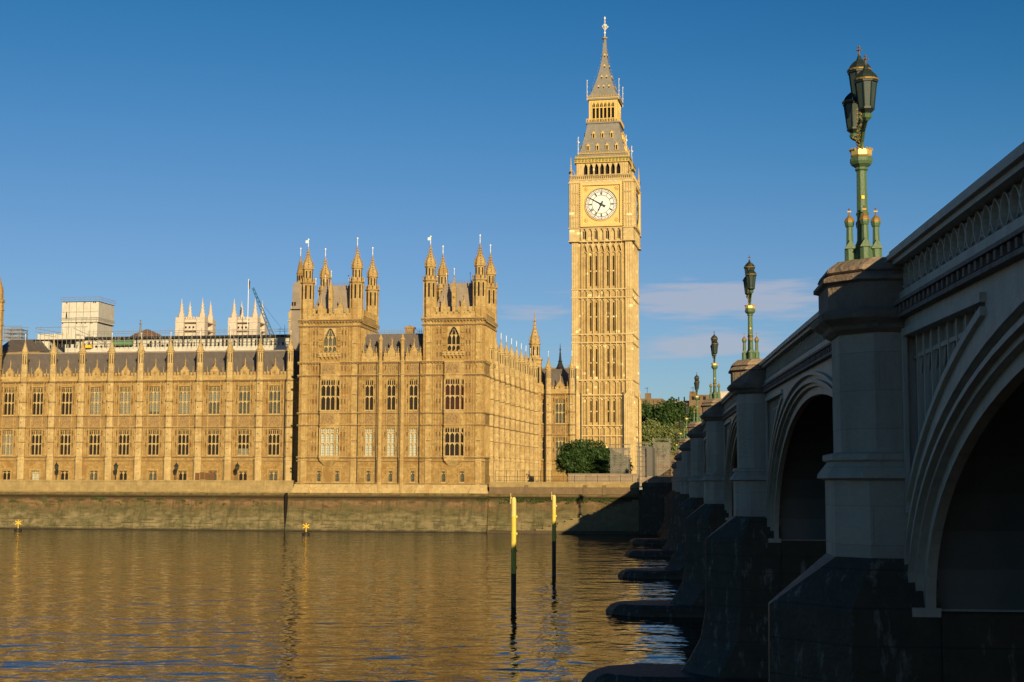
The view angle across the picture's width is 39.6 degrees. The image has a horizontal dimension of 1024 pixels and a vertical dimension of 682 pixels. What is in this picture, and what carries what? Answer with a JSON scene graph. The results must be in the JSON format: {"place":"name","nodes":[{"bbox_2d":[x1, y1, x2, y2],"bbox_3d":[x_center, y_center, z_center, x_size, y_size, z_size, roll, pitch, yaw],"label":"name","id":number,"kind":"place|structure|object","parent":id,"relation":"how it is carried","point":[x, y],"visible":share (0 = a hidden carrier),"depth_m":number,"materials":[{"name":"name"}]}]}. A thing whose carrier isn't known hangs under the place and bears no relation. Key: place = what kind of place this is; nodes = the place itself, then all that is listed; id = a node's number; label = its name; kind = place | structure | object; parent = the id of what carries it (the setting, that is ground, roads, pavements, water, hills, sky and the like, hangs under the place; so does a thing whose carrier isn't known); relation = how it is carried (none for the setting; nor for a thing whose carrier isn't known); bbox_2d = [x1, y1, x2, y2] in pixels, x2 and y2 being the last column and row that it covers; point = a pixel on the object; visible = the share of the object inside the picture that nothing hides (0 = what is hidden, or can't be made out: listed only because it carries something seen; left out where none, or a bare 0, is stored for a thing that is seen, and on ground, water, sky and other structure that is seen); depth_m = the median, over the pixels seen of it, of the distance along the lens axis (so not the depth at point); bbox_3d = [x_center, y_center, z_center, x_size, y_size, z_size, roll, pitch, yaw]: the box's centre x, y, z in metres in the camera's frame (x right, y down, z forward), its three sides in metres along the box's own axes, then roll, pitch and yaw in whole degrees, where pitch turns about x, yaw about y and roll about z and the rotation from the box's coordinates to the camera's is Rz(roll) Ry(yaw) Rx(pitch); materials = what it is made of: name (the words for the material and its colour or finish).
{"place":"outdoors","nodes":[
{"label":"outdoors","id":0,"kind":"place"},
{"bbox_2d":[60,297,115,351],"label":"shrouded tower","id":1,"kind":"structure","parent":0,"point":[90,316],"depth_m":331.55,"materials":[{"name":"white plastic"}]},
{"bbox_2d":[130,329,159,336],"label":"conical roof tower","id":2,"kind":"structure","parent":0,"point":[146,332],"depth_m":478.97,"materials":[{"name":"brown brick"}]},
{"bbox_2d":[0,278,299,483],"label":"palace river range","id":3,"kind":"structure","parent":0,"point":[140,413],"depth_m":278.82,"materials":[{"name":"stone"}]},
{"bbox_2d":[3,471,9,479],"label":"window","id":4,"kind":"structure","parent":3,"relation":"in","point":[6,473],"depth_m":282.32,"materials":[{"name":"glass"}]},
{"bbox_2d":[2,431,12,455],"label":"window","id":5,"kind":"structure","parent":3,"relation":"in","point":[8,435],"depth_m":282.87,"materials":[{"name":"stone"}]},
{"bbox_2d":[3,388,14,415],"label":"window","id":6,"kind":"structure","parent":3,"relation":"in","point":[9,392],"depth_m":283.70,"materials":[{"name":"stone"}]},
{"bbox_2d":[32,471,38,479],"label":"window","id":7,"kind":"structure","parent":3,"relation":"in","point":[35,476],"depth_m":281.35,"materials":[{"name":"stone"}]},
{"bbox_2d":[30,431,41,455],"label":"window","id":8,"kind":"structure","parent":3,"relation":"in","point":[37,435],"depth_m":281.97,"materials":[{"name":"stone"}]},
{"bbox_2d":[32,388,42,415],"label":"window","id":9,"kind":"structure","parent":3,"relation":"in","point":[38,392],"depth_m":282.73,"materials":[{"name":"stone"}]},
{"bbox_2d":[61,471,67,479],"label":"window","id":10,"kind":"structure","parent":3,"relation":"in","point":[64,476],"depth_m":280.39,"materials":[{"name":"glass"}]},
{"bbox_2d":[59,430,70,455],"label":"window","id":11,"kind":"structure","parent":3,"relation":"in","point":[65,434],"depth_m":281.01,"materials":[{"name":"stone"}]},
{"bbox_2d":[62,388,71,414],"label":"window","id":12,"kind":"structure","parent":3,"relation":"in","point":[67,392],"depth_m":281.76,"materials":[{"name":"glass"}]},
{"bbox_2d":[90,471,96,479],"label":"window","id":13,"kind":"structure","parent":3,"relation":"in","point":[93,473],"depth_m":279.44,"materials":[{"name":"glass"}]},
{"bbox_2d":[88,430,99,455],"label":"window","id":14,"kind":"structure","parent":3,"relation":"in","point":[95,434],"depth_m":280.05,"materials":[{"name":"stone"}]},
{"bbox_2d":[90,388,100,414],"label":"window","id":15,"kind":"structure","parent":3,"relation":"in","point":[96,392],"depth_m":280.80,"materials":[{"name":"glass"}]},
{"bbox_2d":[118,430,128,455],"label":"window","id":16,"kind":"structure","parent":3,"relation":"in","point":[124,434],"depth_m":279.09,"materials":[{"name":"stone"}]},
{"bbox_2d":[120,471,126,479],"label":"window","id":17,"kind":"structure","parent":3,"relation":"in","point":[123,474],"depth_m":278.48,"materials":[{"name":"glass"}]},
{"bbox_2d":[119,387,130,414],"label":"window","id":18,"kind":"structure","parent":3,"relation":"in","point":[125,392],"depth_m":279.91,"materials":[{"name":"glass"}]},
{"bbox_2d":[147,430,158,455],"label":"window","id":19,"kind":"structure","parent":3,"relation":"in","point":[153,444],"depth_m":278.14,"materials":[{"name":"stone"}]},
{"bbox_2d":[149,471,156,479],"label":"window","id":20,"kind":"structure","parent":3,"relation":"in","point":[152,474],"depth_m":277.60,"materials":[{"name":"glass"}]},
{"bbox_2d":[149,387,159,414],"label":"window","id":21,"kind":"structure","parent":3,"relation":"in","point":[154,391],"depth_m":278.96,"materials":[{"name":"glass"}]},
{"bbox_2d":[179,471,185,479],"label":"window","id":22,"kind":"structure","parent":3,"relation":"in","point":[182,474],"depth_m":276.65,"materials":[{"name":"glass"}]},
{"bbox_2d":[177,430,188,455],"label":"window","id":23,"kind":"structure","parent":3,"relation":"in","point":[183,435],"depth_m":277.19,"materials":[{"name":"stone"}]},
{"bbox_2d":[178,387,189,414],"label":"window","id":24,"kind":"structure","parent":3,"relation":"in","point":[184,401],"depth_m":278.01,"materials":[{"name":"glass"}]},
{"bbox_2d":[207,430,218,455],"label":"window","id":25,"kind":"structure","parent":3,"relation":"in","point":[213,435],"depth_m":276.25,"materials":[{"name":"stone"}]},
{"bbox_2d":[208,387,219,414],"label":"window","id":26,"kind":"structure","parent":3,"relation":"in","point":[214,392],"depth_m":277.06,"materials":[{"name":"glass"}]},
{"bbox_2d":[237,430,248,455],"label":"window","id":27,"kind":"structure","parent":3,"relation":"in","point":[243,444],"depth_m":275.30,"materials":[{"name":"stone"}]},
{"bbox_2d":[239,472,246,479],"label":"window","id":28,"kind":"structure","parent":3,"relation":"in","point":[243,475],"depth_m":274.70,"materials":[{"name":"glass"}]},
{"bbox_2d":[238,386,249,414],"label":"window","id":29,"kind":"structure","parent":3,"relation":"in","point":[244,408],"depth_m":276.11,"materials":[{"name":"glass"}]},
{"bbox_2d":[270,472,276,479],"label":"window","id":30,"kind":"structure","parent":3,"relation":"in","point":[273,475],"depth_m":273.76,"materials":[{"name":"glass"}]},
{"bbox_2d":[268,386,279,414],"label":"window","id":31,"kind":"structure","parent":3,"relation":"in","point":[274,401],"depth_m":275.17,"materials":[{"name":"glass"}]},
{"bbox_2d":[268,430,279,455],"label":"window","id":32,"kind":"structure","parent":3,"relation":"in","point":[273,434],"depth_m":274.30,"materials":[{"name":"stone"}]},
{"bbox_2d":[33,326,291,352],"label":"temporary roof","id":33,"kind":"structure","parent":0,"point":[215,342],"depth_m":306.19,"materials":[{"name":"white paint"}]},
{"bbox_2d":[290,248,302,349],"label":"lead clad turret","id":34,"kind":"object","parent":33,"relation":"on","point":[295,317],"visible":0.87,"depth_m":301.95,"materials":[{"name":"metal"}]},
{"bbox_2d":[175,299,215,335],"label":"abbey tower","id":35,"kind":"structure","parent":0,"point":[202,322],"depth_m":622.54,"materials":[{"name":"stone"}]},
{"bbox_2d":[228,298,267,334],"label":"abbey tower","id":36,"kind":"structure","parent":0,"point":[236,323],"depth_m":622.44,"materials":[{"name":"stone"}]},
{"bbox_2d":[252,287,283,334],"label":"tower crane","id":37,"kind":"object","parent":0,"point":[258,302],"visible":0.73,"depth_m":452.96,"materials":[{"name":"blue paint"}]},
{"bbox_2d":[288,304,291,333],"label":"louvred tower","id":38,"kind":"structure","parent":0,"point":[289,320],"depth_m":402.29,"materials":[{"name":"stone"}]},
{"bbox_2d":[0,490,703,681],"bbox_3d":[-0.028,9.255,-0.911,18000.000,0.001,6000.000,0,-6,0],"label":"water","id":39,"kind":"structure","parent":0,"point":[94,605],"depth_m":104.26,"materials":[{"name":"brown liquid"}]},
{"bbox_2d":[14,520,21,530],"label":"marker buoy","id":40,"kind":"object","parent":39,"relation":"in","point":[18,528],"visible":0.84,"depth_m":259.22,"materials":[{"name":"yellow paint"}]},
{"bbox_2d":[0,479,641,532],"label":"river wall","id":41,"kind":"structure","parent":39,"relation":"in","point":[285,509],"depth_m":263.80,"materials":[{"name":"beige stone"}]},
{"bbox_2d":[9,494,615,506],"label":"wall weeds","id":42,"kind":"object","parent":41,"relation":"attached to","point":[517,500],"depth_m":257.99,"materials":[{"name":"green plant"}]},
{"bbox_2d":[510,493,516,606],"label":"mooring post","id":43,"kind":"object","parent":39,"relation":"in","point":[513,550],"visible":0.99,"depth_m":105.49,"materials":[{"name":"paint"}]},
{"bbox_2d":[551,492,556,575],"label":"mooring post","id":44,"kind":"object","parent":39,"relation":"in","point":[554,515],"visible":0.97,"depth_m":140.62,"materials":[{"name":"paint"}]},
{"bbox_2d":[487,495,642,534],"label":"river steps","id":45,"kind":"structure","parent":39,"relation":"in","point":[625,518],"depth_m":252.40,"materials":[{"name":"stone"}]},
{"bbox_2d":[642,476,672,534],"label":"bridge abutment wall","id":46,"kind":"structure","parent":39,"relation":"on","point":[656,490],"depth_m":249.17,"materials":[{"name":"stone"}]},
{"bbox_2d":[582,142,1023,681],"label":"bridge","id":47,"kind":"structure","parent":39,"relation":"in","point":[844,500],"depth_m":29.19,"materials":[{"name":"stone"}]},
{"bbox_2d":[675,431,677,449],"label":"bridge lamp","id":48,"kind":"object","parent":47,"relation":"on","point":[676,438],"visible":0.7,"depth_m":246.01,"materials":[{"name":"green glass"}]},
{"bbox_2d":[678,417,681,449],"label":"bridge lamp","id":49,"kind":"object","parent":47,"relation":"on","point":[680,426],"visible":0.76,"depth_m":214.37,"materials":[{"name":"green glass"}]},
{"bbox_2d":[683,399,688,437],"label":"bridge lamp","id":50,"kind":"object","parent":47,"relation":"on","point":[686,407],"visible":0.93,"depth_m":179.22,"materials":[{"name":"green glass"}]},
{"bbox_2d":[693,372,700,421],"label":"bridge lamp","id":51,"kind":"object","parent":47,"relation":"on","point":[696,398],"visible":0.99,"depth_m":139.74,"materials":[{"name":"green metal"}]},
{"bbox_2d":[709,332,720,398],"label":"bridge lamp","id":52,"kind":"object","parent":47,"relation":"on","point":[714,350],"visible":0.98,"depth_m":101.64,"materials":[{"name":"green metal"}]},
{"bbox_2d":[742,255,759,359],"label":"bridge lamp","id":53,"kind":"object","parent":47,"relation":"on","point":[749,280],"visible":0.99,"depth_m":65.66,"materials":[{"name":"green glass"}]},
{"bbox_2d":[842,46,882,260],"bbox_3d":[7.686,-4.091,31.308,0.819,4.952,2.323,0,-6,5],"label":"bridge lamp","id":54,"kind":"object","parent":47,"relation":"on","point":[858,103],"visible":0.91,"depth_m":31.08,"materials":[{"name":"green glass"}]},
{"bbox_2d":[0,0,1023,489],"label":"sky","id":55,"kind":"structure","parent":0,"point":[155,155],"materials":[{"name":"blue"}]},
{"bbox_2d":[489,312,542,481],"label":"palace north range","id":56,"kind":"structure","parent":0,"point":[516,420],"depth_m":291.65,"materials":[{"name":"stone"}]},
{"bbox_2d":[641,399,653,421],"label":"broad tree","id":57,"kind":"object","parent":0,"point":[644,404],"visible":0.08,"depth_m":370.60,"materials":[{"name":"green plant"}]},
{"bbox_2d":[641,418,685,458],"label":"flowering tree","id":58,"kind":"object","parent":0,"point":[651,431],"visible":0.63,"depth_m":337.56,"materials":[{"name":"green plant"}]},
{"bbox_2d":[641,396,695,436],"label":"broad tree","id":59,"kind":"object","parent":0,"point":[669,411],"visible":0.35,"depth_m":357.40,"materials":[{"name":"green plant"}]},
{"bbox_2d":[641,391,728,475],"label":"brick office block","id":60,"kind":"structure","parent":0,"point":[692,400],"depth_m":428.37,"materials":[{"name":"brown brick"}]},
{"label":"ground","id":61,"kind":"structure","parent":0,"visible":0},
{"bbox_2d":[2,339,50,362],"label":"pitched roof building","id":62,"kind":"structure","parent":61,"relation":"on","point":[13,346],"depth_m":308.57,"materials":[{"name":"stone"}]},
{"bbox_2d":[3,326,28,340],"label":"scaffold","id":63,"kind":"object","parent":62,"relation":"on","point":[12,334],"visible":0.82,"depth_m":336.79,"materials":[{"name":"grey metal"}]},
{"bbox_2d":[195,472,213,479],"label":"timber screen","id":64,"kind":"object","parent":61,"relation":"on","point":[200,475],"visible":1,"depth_m":269.28,"materials":[{"name":"brown paint"}]},
{"bbox_2d":[247,279,249,326],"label":"flagpole","id":65,"kind":"object","parent":61,"relation":"on","point":[248,297],"visible":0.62,"depth_m":604.84,"materials":[{"name":"metal"}]},
{"bbox_2d":[291,234,497,493],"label":"palace pavilion","id":66,"kind":"structure","parent":61,"relation":"on","point":[408,411],"depth_m":263.80,"materials":[{"name":"stone"}]},
{"bbox_2d":[316,471,320,482],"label":"window","id":67,"kind":"structure","parent":66,"relation":"in","point":[319,472],"depth_m":264.63,"materials":[{"name":"glass"}]},
{"bbox_2d":[319,428,333,456],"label":"window","id":68,"kind":"structure","parent":66,"relation":"in","point":[327,434],"depth_m":264.11,"materials":[{"name":"stone"}]},
{"bbox_2d":[320,380,334,410],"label":"window","id":69,"kind":"structure","parent":66,"relation":"in","point":[328,396],"depth_m":264.95,"materials":[{"name":"stone"}]},
{"bbox_2d":[324,328,335,351],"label":"window","id":70,"kind":"structure","parent":66,"relation":"in","point":[329,333],"depth_m":266.77,"materials":[{"name":"stone"}]},
{"bbox_2d":[335,428,338,456],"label":"window","id":71,"kind":"structure","parent":66,"relation":"in","point":[337,434],"depth_m":264.37,"materials":[{"name":"stone"}]},
{"bbox_2d":[334,380,339,410],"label":"window","id":72,"kind":"structure","parent":66,"relation":"in","point":[338,381],"depth_m":265.28,"materials":[{"name":"stone"}]},
{"bbox_2d":[364,428,372,456],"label":"window","id":73,"kind":"structure","parent":66,"relation":"in","point":[369,431],"depth_m":263.92,"materials":[{"name":"stone"}]},
{"bbox_2d":[365,380,372,410],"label":"window","id":74,"kind":"structure","parent":66,"relation":"in","point":[369,383],"depth_m":264.76,"materials":[{"name":"stone"}]},
{"bbox_2d":[386,428,394,456],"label":"window","id":75,"kind":"structure","parent":66,"relation":"in","point":[391,431],"depth_m":263.28,"materials":[{"name":"stone"}]},
{"bbox_2d":[387,380,394,410],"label":"window","id":76,"kind":"structure","parent":66,"relation":"in","point":[391,383],"depth_m":264.11,"materials":[{"name":"glass"}]},
{"bbox_2d":[408,428,416,456],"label":"window","id":77,"kind":"structure","parent":66,"relation":"in","point":[413,431],"depth_m":262.57,"materials":[{"name":"stone"}]},
{"bbox_2d":[409,380,416,410],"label":"window","id":78,"kind":"structure","parent":66,"relation":"in","point":[413,383],"depth_m":263.44,"materials":[{"name":"glass"}]},
{"bbox_2d":[444,428,458,456],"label":"window","id":79,"kind":"structure","parent":66,"relation":"in","point":[452,434],"depth_m":260.40,"materials":[{"name":"stone"}]},
{"bbox_2d":[445,379,459,410],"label":"window","id":80,"kind":"structure","parent":66,"relation":"in","point":[452,404],"depth_m":261.29,"materials":[{"name":"stone"}]},
{"bbox_2d":[448,326,459,350],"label":"window","id":81,"kind":"structure","parent":66,"relation":"in","point":[453,332],"depth_m":263.08,"materials":[{"name":"stone"}]},
{"bbox_2d":[459,471,463,482],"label":"window","id":82,"kind":"structure","parent":66,"relation":"in","point":[462,472],"depth_m":260.40,"materials":[{"name":"glass"}]},
{"bbox_2d":[460,428,463,456],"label":"window","id":83,"kind":"structure","parent":66,"relation":"in","point":[462,433],"depth_m":260.78,"materials":[{"name":"stone"}]},
{"bbox_2d":[460,379,463,410],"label":"window","id":84,"kind":"structure","parent":66,"relation":"in","point":[462,385],"depth_m":261.55,"materials":[{"name":"stone"}]},
{"bbox_2d":[541,346,576,481],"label":"palace link block","id":85,"kind":"structure","parent":61,"relation":"on","point":[558,396],"depth_m":315.78,"materials":[{"name":"stone"}]},
{"bbox_2d":[541,399,544,423],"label":"window","id":86,"kind":"structure","parent":85,"relation":"in","point":[542,399],"depth_m":317.03,"materials":[{"name":"stone"}]},
{"bbox_2d":[541,437,544,459],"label":"window","id":87,"kind":"structure","parent":85,"relation":"in","point":[542,437],"depth_m":316.26,"materials":[{"name":"stone"}]},
{"bbox_2d":[555,399,564,423],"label":"window","id":88,"kind":"structure","parent":85,"relation":"in","point":[560,403],"depth_m":316.26,"materials":[{"name":"stone"}]},
{"bbox_2d":[555,437,564,459],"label":"window","id":89,"kind":"structure","parent":85,"relation":"in","point":[559,440],"depth_m":315.64,"materials":[{"name":"stone"}]},
{"bbox_2d":[495,471,630,481],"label":"terrace railing","id":90,"kind":"object","parent":61,"relation":"on","point":[506,476],"visible":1,"depth_m":260.55,"materials":[{"name":"metal"}]},
{"bbox_2d":[554,438,615,475],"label":"clipped shrub","id":91,"kind":"object","parent":61,"relation":"on","point":[579,456],"visible":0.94,"depth_m":279.91,"materials":[{"name":"green plant"}]},
{"bbox_2d":[568,474,638,481],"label":"garden wall","id":92,"kind":"structure","parent":61,"relation":"on","point":[606,477],"depth_m":262.95,"materials":[{"name":"stone"}]},
{"bbox_2d":[568,17,641,485],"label":"clock tower","id":93,"kind":"structure","parent":61,"relation":"on","point":[604,183],"depth_m":323.63,"materials":[{"name":"stone"}]},
{"bbox_2d":[590,401,591,421],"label":"window","id":94,"kind":"structure","parent":93,"relation":"in","point":[590,401],"depth_m":321.47,"materials":[{"name":"brown glass"}]},
{"bbox_2d":[590,349,591,376],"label":"window","id":95,"kind":"structure","parent":93,"relation":"in","point":[590,349],"depth_m":322.57,"materials":[{"name":"brown glass"}]},
{"bbox_2d":[590,303,591,330],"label":"window","id":96,"kind":"structure","parent":93,"relation":"in","point":[590,303],"depth_m":323.52,"materials":[{"name":"brown glass"}]},
{"bbox_2d":[607,349,608,376],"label":"window","id":97,"kind":"structure","parent":93,"relation":"in","point":[607,349],"depth_m":321.86,"materials":[{"name":"brown glass"}]},
{"bbox_2d":[607,302,608,330],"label":"window","id":98,"kind":"structure","parent":93,"relation":"in","point":[607,302],"depth_m":322.81,"materials":[{"name":"brown glass"}]},
{"bbox_2d":[607,256,608,285],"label":"window","id":99,"kind":"structure","parent":93,"relation":"in","point":[607,256],"depth_m":323.83,"materials":[{"name":"brown glass"}]},
{"bbox_2d":[613,401,614,421],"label":"window","id":100,"kind":"structure","parent":93,"relation":"in","point":[613,401],"depth_m":320.45,"materials":[{"name":"brown glass"}]},
{"bbox_2d":[613,349,614,376],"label":"window","id":101,"kind":"structure","parent":93,"relation":"in","point":[613,349],"depth_m":321.55,"materials":[{"name":"brown glass"}]},
{"bbox_2d":[613,302,614,330],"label":"window","id":102,"kind":"structure","parent":93,"relation":"in","point":[613,302],"depth_m":322.49,"materials":[{"name":"brown glass"}]},
{"bbox_2d":[599,450,633,473],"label":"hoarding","id":103,"kind":"object","parent":61,"relation":"on","point":[624,459],"visible":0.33,"depth_m":284.26,"materials":[{"name":"grey wood"}]},
{"bbox_2d":[609,444,630,473],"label":"scaffold","id":104,"kind":"object","parent":61,"relation":"on","point":[611,462],"visible":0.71,"depth_m":269.04,"materials":[{"name":"grey metal"}]},
{"bbox_2d":[636,442,648,485],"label":"scaffold","id":105,"kind":"object","parent":61,"relation":"on","point":[639,456],"visible":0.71,"depth_m":267.20,"materials":[{"name":"grey metal"}]},
{"bbox_2d":[646,447,656,475],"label":"hoarding","id":106,"kind":"object","parent":61,"relation":"on","point":[651,462],"visible":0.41,"depth_m":266.13,"materials":[{"name":"grey paint"}]},
{"bbox_2d":[652,438,671,475],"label":"scaffold","id":107,"kind":"object","parent":61,"relation":"on","point":[653,445],"visible":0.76,"depth_m":271.02,"materials":[{"name":"grey metal"}]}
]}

